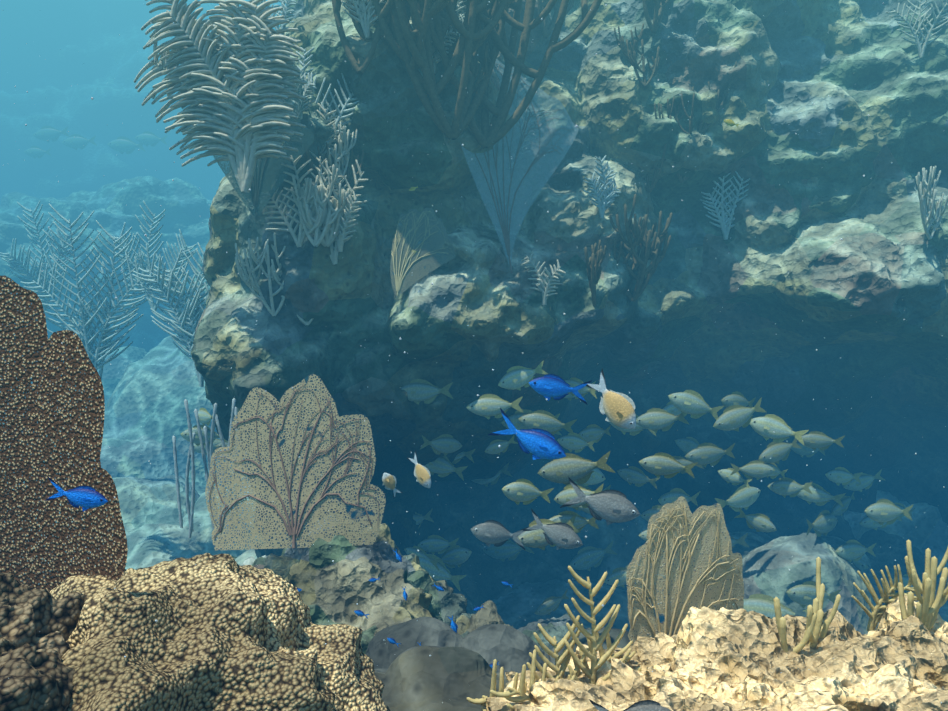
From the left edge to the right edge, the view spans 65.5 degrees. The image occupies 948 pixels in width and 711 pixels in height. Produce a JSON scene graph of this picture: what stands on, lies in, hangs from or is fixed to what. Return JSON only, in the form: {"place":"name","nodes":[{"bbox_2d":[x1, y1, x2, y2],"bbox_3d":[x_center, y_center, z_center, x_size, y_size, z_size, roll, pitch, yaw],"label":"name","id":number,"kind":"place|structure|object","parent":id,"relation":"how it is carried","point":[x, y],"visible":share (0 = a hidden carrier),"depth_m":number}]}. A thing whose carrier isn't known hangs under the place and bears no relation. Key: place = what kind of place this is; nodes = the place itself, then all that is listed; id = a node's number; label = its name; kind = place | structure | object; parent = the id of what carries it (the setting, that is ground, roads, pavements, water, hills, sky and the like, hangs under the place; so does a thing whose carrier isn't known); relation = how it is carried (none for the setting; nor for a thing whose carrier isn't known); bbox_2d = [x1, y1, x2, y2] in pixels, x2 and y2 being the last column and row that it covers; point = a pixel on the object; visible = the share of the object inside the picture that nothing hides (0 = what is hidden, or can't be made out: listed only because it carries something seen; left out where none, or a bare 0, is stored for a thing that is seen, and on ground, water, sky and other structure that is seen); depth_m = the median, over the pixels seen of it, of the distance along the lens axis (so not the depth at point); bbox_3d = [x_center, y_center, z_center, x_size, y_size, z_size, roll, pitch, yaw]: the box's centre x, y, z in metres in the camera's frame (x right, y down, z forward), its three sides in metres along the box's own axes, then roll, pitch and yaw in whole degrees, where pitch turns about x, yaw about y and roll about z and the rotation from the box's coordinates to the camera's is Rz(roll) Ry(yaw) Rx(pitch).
{"place":"outdoors","nodes":[
{"label":"outdoors","id":0,"kind":"place"},
{"bbox_2d":[33,126,69,142],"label":"fish","id":1,"kind":"object","parent":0,"point":[46,133],"visible":1,"depth_m":6.55},
{"bbox_2d":[0,276,127,591],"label":"coral","id":2,"kind":"object","parent":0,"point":[78,372],"visible":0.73,"depth_m":0.68},
{"bbox_2d":[45,477,107,510],"bbox_3d":[-0.283,0.101,0.525,0.046,0.019,0.010,10,5,-4],"label":"fish","id":3,"kind":"object","parent":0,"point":[86,497],"visible":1,"depth_m":0.52},
{"bbox_2d":[62,134,96,149],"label":"fish","id":4,"kind":"object","parent":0,"point":[77,141],"visible":1,"depth_m":6.54},
{"bbox_2d":[107,136,144,153],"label":"fish","id":5,"kind":"object","parent":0,"point":[121,144],"visible":1,"depth_m":6.53},
{"bbox_2d":[0,0,279,204],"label":"water","id":6,"kind":"structure","parent":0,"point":[99,59],"depth_m":8.48},
{"bbox_2d":[180,425,227,445],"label":"fish","id":7,"kind":"object","parent":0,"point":[184,434],"visible":0.48,"depth_m":2.16},
{"bbox_2d":[407,451,430,487],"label":"fish","id":8,"kind":"object","parent":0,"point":[422,474],"visible":1,"depth_m":1.28},
{"bbox_2d":[401,379,452,404],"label":"fish","id":9,"kind":"object","parent":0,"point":[419,390],"visible":0.92,"depth_m":1.91},
{"bbox_2d":[418,535,458,554],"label":"fish","id":10,"kind":"object","parent":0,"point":[432,544],"visible":0.98,"depth_m":2.14},
{"bbox_2d":[420,434,461,455],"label":"fish","id":11,"kind":"object","parent":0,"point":[445,444],"visible":1,"depth_m":1.95},
{"bbox_2d":[418,554,465,590],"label":"fish","id":12,"kind":"object","parent":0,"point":[443,572],"visible":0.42,"depth_m":2.08},
{"bbox_2d":[424,456,467,480],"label":"fish","id":13,"kind":"object","parent":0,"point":[443,466],"visible":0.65,"depth_m":2.08},
{"bbox_2d":[440,545,471,567],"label":"fish","id":14,"kind":"object","parent":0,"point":[452,556],"visible":0.88,"depth_m":2.13},
{"bbox_2d":[0,319,947,710],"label":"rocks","id":15,"kind":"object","parent":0,"point":[144,417],"depth_m":2.59},
{"bbox_2d":[0,201,79,310],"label":"sea plume","id":16,"kind":"object","parent":15,"relation":"attached to","point":[16,265],"visible":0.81,"depth_m":3.17},
{"bbox_2d":[0,572,84,710],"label":"coral","id":17,"kind":"object","parent":15,"relation":"on","point":[36,671],"visible":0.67,"depth_m":0.49},
{"bbox_2d":[21,204,170,378],"bbox_3d":[-1.325,-0.190,2.578,0.535,0.665,0.113,0,6,-5],"label":"sea plume","id":18,"kind":"object","parent":15,"relation":"attached to","point":[103,338],"visible":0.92,"depth_m":2.58},
{"bbox_2d":[0,176,211,357],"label":"reef rock","id":19,"kind":"object","parent":15,"relation":"on","point":[186,205],"visible":0.38,"depth_m":5.87},
{"bbox_2d":[107,201,197,310],"bbox_3d":[-1.303,-0.402,2.992,0.372,0.450,0.066,0,6,1],"label":"sea plume","id":20,"kind":"object","parent":15,"relation":"attached to","point":[184,247],"visible":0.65,"depth_m":2.99},
{"bbox_2d":[172,398,247,537],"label":"sea whips","id":21,"kind":"object","parent":15,"relation":"attached to","point":[209,450],"visible":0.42,"depth_m":1.51},
{"bbox_2d":[50,553,387,710],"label":"coral","id":22,"kind":"object","parent":15,"relation":"on","point":[210,613],"visible":0.85,"depth_m":0.54},
{"bbox_2d":[252,515,467,653],"bbox_3d":[-0.226,0.556,1.312,0.505,0.518,0.560,0,6,1],"label":"boulder","id":23,"kind":"object","parent":15,"relation":"on","point":[339,588],"visible":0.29,"depth_m":1.26},
{"bbox_2d":[205,374,385,549],"bbox_3d":[-0.313,0.184,1.296,0.312,0.300,0.030,-1,-8,-7],"label":"sea fan","id":24,"kind":"object","parent":23,"relation":"on","point":[293,527],"visible":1,"depth_m":1.29},
{"bbox_2d":[454,601,547,654],"bbox_3d":[-0.017,0.619,1.175,0.372,0.396,0.424,-3,7,-27],"label":"boulder","id":25,"kind":"object","parent":15,"relation":"on","point":[466,623],"visible":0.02,"depth_m":1.23},
{"bbox_2d":[517,614,590,651],"bbox_3d":[0.189,0.687,1.523,0.321,0.262,0.356,0,6,1],"label":"boulder","id":26,"kind":"object","parent":15,"relation":"on","point":[557,628],"visible":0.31,"depth_m":1.53},
{"bbox_2d":[191,0,947,606],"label":"reef wall","id":27,"kind":"structure","parent":15,"relation":"on","point":[777,318],"depth_m":2.18},
{"bbox_2d":[132,242,209,386],"bbox_3d":[-0.929,-0.134,2.463,0.414,0.486,0.092,1,6,12],"label":"sea plume","id":28,"kind":"object","parent":27,"relation":"attached to","point":[187,333],"visible":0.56,"depth_m":2.46},
{"bbox_2d":[134,0,306,192],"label":"sea plume","id":29,"kind":"object","parent":27,"relation":"attached to","point":[232,101],"visible":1,"depth_m":1.58},
{"bbox_2d":[208,53,314,219],"bbox_3d":[-0.524,-0.556,1.747,0.315,0.464,0.041,2,6,22],"label":"sea fan","id":30,"kind":"object","parent":27,"relation":"attached to","point":[256,196],"visible":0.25,"depth_m":1.74},
{"bbox_2d":[235,232,287,315],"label":"soft coral","id":31,"kind":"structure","parent":27,"relation":"attached to","point":[250,283],"depth_m":1.78},
{"bbox_2d":[256,0,295,34],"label":"sea plume","id":32,"kind":"object","parent":27,"relation":"attached to","point":[286,10],"visible":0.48,"depth_m":1.89},
{"bbox_2d":[283,47,316,119],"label":"sea plume","id":33,"kind":"object","parent":27,"relation":"attached to","point":[306,88],"visible":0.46,"depth_m":1.73},
{"bbox_2d":[261,155,343,247],"bbox_3d":[-0.416,-0.364,1.756,0.214,0.212,0.070,0,6,1],"label":"sea plume","id":34,"kind":"object","parent":27,"relation":"attached to","point":[299,240],"visible":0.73,"depth_m":1.76},
{"bbox_2d":[291,160,349,246],"bbox_3d":[-0.365,-0.357,1.740,0.140,0.199,0.064,0,6,1],"label":"soft coral","id":35,"kind":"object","parent":27,"relation":"attached to","point":[307,191],"depth_m":1.74},
{"bbox_2d":[295,174,350,246],"bbox_3d":[-0.351,-0.347,1.763,0.135,0.174,0.071,-5,8,-40],"label":"sea rod","id":36,"kind":"object","parent":27,"relation":"attached to","point":[329,238],"visible":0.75,"depth_m":1.74},
{"bbox_2d":[309,101,350,165],"bbox_3d":[-0.386,-0.533,1.815,0.168,0.180,0.048,2,6,21],"label":"sea plume","id":37,"kind":"object","parent":27,"relation":"attached to","point":[323,152],"visible":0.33,"depth_m":1.80},
{"bbox_2d":[300,141,363,199],"bbox_3d":[-0.364,-0.451,1.827,0.188,0.202,0.098,-2,6,-22],"label":"sea rod","id":38,"kind":"object","parent":27,"relation":"attached to","point":[311,163],"visible":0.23,"depth_m":1.80},
{"bbox_2d":[300,73,365,147],"bbox_3d":[-0.362,-0.613,1.810,0.216,0.205,0.037,-1,6,-11],"label":"sea plume","id":39,"kind":"object","parent":27,"relation":"attached to","point":[340,116],"visible":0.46,"depth_m":1.81},
{"bbox_2d":[310,151,367,264],"bbox_3d":[-0.350,-0.358,1.787,0.225,0.274,0.042,3,7,29],"label":"sea plume","id":40,"kind":"object","parent":27,"relation":"attached to","point":[334,255],"visible":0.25,"depth_m":1.76},
{"bbox_2d":[328,124,357,191],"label":"soft coral","id":41,"kind":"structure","parent":27,"relation":"attached to","point":[344,150],"depth_m":1.79},
{"bbox_2d":[330,175,361,251],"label":"sea plume","id":42,"kind":"object","parent":27,"relation":"attached to","point":[341,237],"visible":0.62,"depth_m":1.77},
{"bbox_2d":[332,0,389,73],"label":"soft coral","id":43,"kind":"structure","parent":27,"relation":"attached to","point":[361,66],"depth_m":1.75},
{"bbox_2d":[341,0,386,38],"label":"sea plume","id":44,"kind":"object","parent":27,"relation":"attached to","point":[365,12],"visible":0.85,"depth_m":1.73},
{"bbox_2d":[390,208,454,297],"bbox_3d":[-0.133,-0.264,1.887,0.179,0.243,0.023,-3,-14,-24],"label":"sea fan","id":45,"kind":"object","parent":27,"relation":"attached to","point":[411,235],"depth_m":1.88},
{"bbox_2d":[372,0,498,94],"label":"sea rods","id":46,"kind":"object","parent":27,"relation":"attached to","point":[384,16],"visible":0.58,"depth_m":1.78},
{"bbox_2d":[390,0,514,139],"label":"sea rods","id":47,"kind":"object","parent":27,"relation":"attached to","point":[464,113],"visible":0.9,"depth_m":1.77},
{"bbox_2d":[469,42,495,93],"bbox_3d":[-0.012,-0.735,1.876,0.129,0.133,0.054,3,7,28],"label":"sea rod","id":48,"kind":"object","parent":27,"relation":"attached to","point":[481,76],"visible":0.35,"depth_m":1.86},
{"bbox_2d":[485,435,517,454],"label":"fish","id":49,"kind":"object","parent":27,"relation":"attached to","point":[492,448],"visible":1,"depth_m":1.94},
{"bbox_2d":[483,539,534,561],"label":"fish","id":50,"kind":"object","parent":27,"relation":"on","point":[509,549],"visible":0.85,"depth_m":2.37},
{"bbox_2d":[417,0,601,148],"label":"sea rods","id":51,"kind":"object","parent":27,"relation":"attached to","point":[487,135],"visible":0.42,"depth_m":1.89},
{"bbox_2d":[461,59,577,273],"bbox_3d":[0.120,-0.560,2.019,0.420,0.682,0.103,-5,-6,-40],"label":"sea fan","id":52,"kind":"object","parent":27,"relation":"on","point":[506,236],"visible":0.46,"depth_m":2.04},
{"bbox_2d":[521,251,565,304],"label":"sea plume","id":53,"kind":"object","parent":27,"relation":"attached to","point":[545,289],"visible":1,"depth_m":1.90},
{"bbox_2d":[537,0,574,37],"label":"soft coral","id":54,"kind":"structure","parent":27,"relation":"attached to","point":[546,30],"depth_m":2.23},
{"bbox_2d":[557,432,596,452],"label":"fish","id":55,"kind":"object","parent":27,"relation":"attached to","point":[576,442],"visible":1,"depth_m":2.03},
{"bbox_2d":[584,240,605,306],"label":"soft coral","id":56,"kind":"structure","parent":27,"relation":"attached to","point":[594,267],"depth_m":1.93},
{"bbox_2d":[579,424,610,442],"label":"fish","id":57,"kind":"object","parent":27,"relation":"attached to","point":[590,433],"visible":0.81,"depth_m":2.11},
{"bbox_2d":[583,155,620,217],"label":"sea plume","id":58,"kind":"object","parent":27,"relation":"attached to","point":[605,191],"visible":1,"depth_m":2.04},
{"bbox_2d":[614,23,660,86],"bbox_3d":[0.471,-0.868,2.141,0.152,0.178,0.047,-1,6,-10],"label":"sea rod","id":59,"kind":"object","parent":27,"relation":"attached to","point":[632,59],"visible":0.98,"depth_m":2.13},
{"bbox_2d":[609,194,672,301],"bbox_3d":[0.443,-0.298,2.064,0.236,0.296,0.139,0,6,1],"label":"sea rod","id":60,"kind":"object","parent":27,"relation":"attached to","point":[647,247],"visible":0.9,"depth_m":2.07},
{"bbox_2d":[642,0,669,32],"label":"soft coral","id":61,"kind":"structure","parent":27,"relation":"attached to","point":[658,14],"depth_m":2.16},
{"bbox_2d":[639,97,686,192],"bbox_3d":[0.533,-0.619,2.185,0.193,0.272,0.092,2,6,22],"label":"sea rod","id":62,"kind":"object","parent":27,"relation":"attached to","point":[649,188],"visible":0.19,"depth_m":2.16},
{"bbox_2d":[654,61,736,182],"bbox_3d":[0.644,-0.685,2.155,0.250,0.352,0.123,-3,7,-25],"label":"sea rod","id":63,"kind":"object","parent":27,"relation":"attached to","point":[679,176],"visible":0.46,"depth_m":2.13},
{"bbox_2d":[699,171,749,239],"bbox_3d":[0.775,-0.476,2.252,0.174,0.243,0.041,-1,6,-6],"label":"sea plume","id":64,"kind":"object","parent":27,"relation":"attached to","point":[725,222],"visible":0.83,"depth_m":2.25},
{"bbox_2d":[750,414,808,444],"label":"fish","id":65,"kind":"object","parent":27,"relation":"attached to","point":[775,428],"visible":0.94,"depth_m":1.93},
{"bbox_2d":[801,431,844,450],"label":"fish","id":66,"kind":"object","parent":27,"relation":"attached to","point":[813,440],"visible":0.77,"depth_m":1.94},
{"bbox_2d":[886,0,947,57],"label":"sea plume","id":67,"kind":"object","parent":27,"relation":"attached to","point":[919,42],"visible":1,"depth_m":2.18},
{"bbox_2d":[915,166,947,239],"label":"soft coral","id":68,"kind":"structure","parent":27,"relation":"attached to","point":[926,209],"depth_m":2.00},
{"bbox_2d":[486,606,947,710],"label":"foreground rock","id":69,"kind":"object","parent":15,"relation":"on","point":[709,659],"visible":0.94,"depth_m":0.60},
{"bbox_2d":[467,566,640,710],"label":"branching coral","id":70,"kind":"object","parent":69,"relation":"on","point":[595,641],"visible":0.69,"depth_m":0.64},
{"bbox_2d":[626,496,743,643],"bbox_3d":[0.214,0.238,0.742,0.127,0.196,0.010,-1,6,-7],"label":"sea fan","id":71,"kind":"object","parent":69,"relation":"on","point":[659,539],"visible":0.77,"depth_m":0.74},
{"bbox_2d":[773,557,840,652],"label":"sea rods","id":72,"kind":"object","parent":69,"relation":"on","point":[815,628],"visible":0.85,"depth_m":0.62},
{"bbox_2d":[863,594,947,688],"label":"foreground rock","id":73,"kind":"object","parent":15,"relation":"on","point":[924,647],"visible":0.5,"depth_m":0.64},
{"bbox_2d":[851,564,920,631],"bbox_3d":[0.424,0.246,0.752,0.082,0.080,0.022,0,6,1],"label":"sea rod","id":74,"kind":"object","parent":73,"relation":"on","point":[877,610],"visible":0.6,"depth_m":0.75},
{"bbox_2d":[898,539,947,631],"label":"sea rods","id":75,"kind":"object","parent":73,"relation":"on","point":[927,610],"visible":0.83,"depth_m":0.67},
{"bbox_2d":[2,1,945,702],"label":"suspended particles","id":76,"kind":"object","parent":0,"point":[468,325],"visible":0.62,"depth_m":0.44},
{"bbox_2d":[489,408,565,459],"bbox_3d":[0.073,0.111,0.976,0.106,0.045,0.023,25,11,9],"label":"fish","id":77,"kind":"object","parent":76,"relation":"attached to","point":[537,443],"visible":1,"depth_m":0.97},
{"bbox_2d":[718,468,751,488],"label":"fish","id":78,"kind":"object","parent":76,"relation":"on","point":[734,479],"visible":0.94,"depth_m":2.21},
{"bbox_2d":[466,394,523,419],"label":"fish","id":79,"kind":"object","parent":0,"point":[486,405],"visible":1,"depth_m":1.86},
{"bbox_2d":[471,520,528,550],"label":"fish","id":80,"kind":"object","parent":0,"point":[488,533],"visible":1,"depth_m":1.32},
{"bbox_2d":[498,360,547,390],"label":"fish","id":81,"kind":"object","parent":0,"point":[516,377],"visible":1,"depth_m":1.90},
{"bbox_2d":[502,478,553,504],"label":"fish","id":82,"kind":"object","parent":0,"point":[524,491],"visible":1,"depth_m":1.51},
{"bbox_2d":[518,410,576,434],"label":"fish","id":83,"kind":"object","parent":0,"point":[552,424],"visible":0.88,"depth_m":1.88},
{"bbox_2d":[518,514,580,550],"bbox_3d":[0.152,0.366,1.520,0.137,0.065,0.035,-13,-1,-2],"label":"fish","id":84,"kind":"object","parent":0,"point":[534,539],"visible":0.67,"depth_m":1.51},
{"bbox_2d":[535,589,568,614],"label":"fish","id":85,"kind":"object","parent":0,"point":[548,605],"visible":1,"depth_m":2.05},
{"bbox_2d":[523,508,582,548],"bbox_3d":[0.134,0.295,1.226,0.101,0.048,0.024,22,11,11],"label":"fish","id":86,"kind":"object","parent":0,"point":[559,535],"visible":1,"depth_m":1.22},
{"bbox_2d":[528,374,591,404],"bbox_3d":[0.120,0.046,1.026,0.093,0.039,0.020,10,4,-9],"label":"fish","id":87,"kind":"object","parent":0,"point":[548,386],"visible":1,"depth_m":1.02},
{"bbox_2d":[548,511,598,533],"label":"fish","id":88,"kind":"object","parent":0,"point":[580,522],"visible":0.56,"depth_m":1.56},
{"bbox_2d":[554,484,602,509],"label":"fish","id":89,"kind":"object","parent":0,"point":[566,494],"visible":0.69,"depth_m":1.51},
{"bbox_2d":[538,451,614,485],"bbox_3d":[0.207,0.234,1.521,0.161,0.074,0.040,-12,5,23],"label":"fish","id":90,"kind":"object","parent":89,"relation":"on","point":[577,469],"visible":0.98,"depth_m":1.52},
{"bbox_2d":[569,541,616,570],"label":"fish","id":91,"kind":"object","parent":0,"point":[582,559],"visible":0.98,"depth_m":2.48},
{"bbox_2d":[560,477,639,524],"bbox_3d":[0.194,0.227,1.125,0.119,0.056,0.028,15,9,9],"label":"fish","id":92,"kind":"object","parent":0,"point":[611,506],"visible":1,"depth_m":1.12},
{"bbox_2d":[586,368,635,428],"bbox_3d":[0.193,0.066,1.024,0.049,0.093,0.024,-42,-12,22],"label":"fish","id":93,"kind":"object","parent":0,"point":[617,408],"visible":1,"depth_m":1.02},
{"bbox_2d":[589,699,670,710],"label":"fish","id":94,"kind":"object","parent":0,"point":[647,705],"visible":1,"depth_m":0.47},
{"bbox_2d":[617,466,659,488],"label":"fish","id":95,"kind":"object","parent":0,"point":[636,476],"visible":1,"depth_m":2.15},
{"bbox_2d":[636,408,689,432],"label":"fish","id":96,"kind":"object","parent":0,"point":[659,418],"visible":0.94,"depth_m":2.00},
{"bbox_2d":[639,452,697,477],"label":"fish","id":97,"kind":"object","parent":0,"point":[657,465],"visible":1,"depth_m":1.48},
{"bbox_2d":[658,488,700,507],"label":"fish","id":98,"kind":"object","parent":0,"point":[673,495],"visible":0.75,"depth_m":2.25},
{"bbox_2d":[668,390,724,419],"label":"fish","id":99,"kind":"object","parent":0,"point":[685,402],"visible":0.98,"depth_m":1.97},
{"bbox_2d":[685,442,734,467],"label":"fish","id":100,"kind":"object","parent":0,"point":[705,454],"visible":1,"depth_m":2.00},
{"bbox_2d":[715,484,760,511],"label":"fish","id":101,"kind":"object","parent":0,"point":[744,496],"visible":1,"depth_m":2.27},
{"bbox_2d":[721,391,755,407],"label":"fish","id":102,"kind":"object","parent":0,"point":[735,398],"visible":0.73,"depth_m":2.12},
{"bbox_2d":[713,397,765,431],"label":"fish","id":103,"kind":"object","parent":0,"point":[735,417],"visible":1,"depth_m":1.86},
{"bbox_2d":[730,460,774,479],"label":"fish","id":104,"kind":"object","parent":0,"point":[757,469],"visible":1,"depth_m":2.01},
{"bbox_2d":[734,507,775,531],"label":"fish","id":105,"kind":"object","parent":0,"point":[758,522],"visible":1,"depth_m":1.94},
{"bbox_2d":[733,594,806,618],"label":"fish","id":106,"kind":"object","parent":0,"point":[763,604],"visible":0.29,"depth_m":2.19},
{"bbox_2d":[758,438,801,463],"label":"fish","id":107,"kind":"object","parent":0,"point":[775,452],"visible":0.98,"depth_m":2.05},
{"bbox_2d":[767,477,811,497],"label":"fish","id":108,"kind":"object","parent":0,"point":[783,487],"visible":1,"depth_m":2.08},
{"bbox_2d":[786,581,841,607],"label":"fish","id":109,"kind":"object","parent":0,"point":[803,595],"visible":0.73,"depth_m":1.95},
{"bbox_2d":[797,482,845,506],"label":"fish","id":110,"kind":"object","parent":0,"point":[820,496],"visible":0.75,"depth_m":2.32},
{"bbox_2d":[806,510,837,536],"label":"fish","id":111,"kind":"object","parent":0,"point":[825,522],"visible":1,"depth_m":2.32},
{"bbox_2d":[825,467,862,485],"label":"fish","id":112,"kind":"object","parent":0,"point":[842,475],"visible":1,"depth_m":2.35},
{"bbox_2d":[836,540,875,562],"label":"fish","id":113,"kind":"object","parent":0,"point":[851,550],"visible":1,"depth_m":2.30},
{"bbox_2d":[843,469,885,491],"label":"fish","id":114,"kind":"object","parent":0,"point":[866,480],"visible":0.85,"depth_m":2.51},
{"bbox_2d":[864,499,913,525],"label":"fish","id":115,"kind":"object","parent":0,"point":[882,511],"visible":1,"depth_m":1.99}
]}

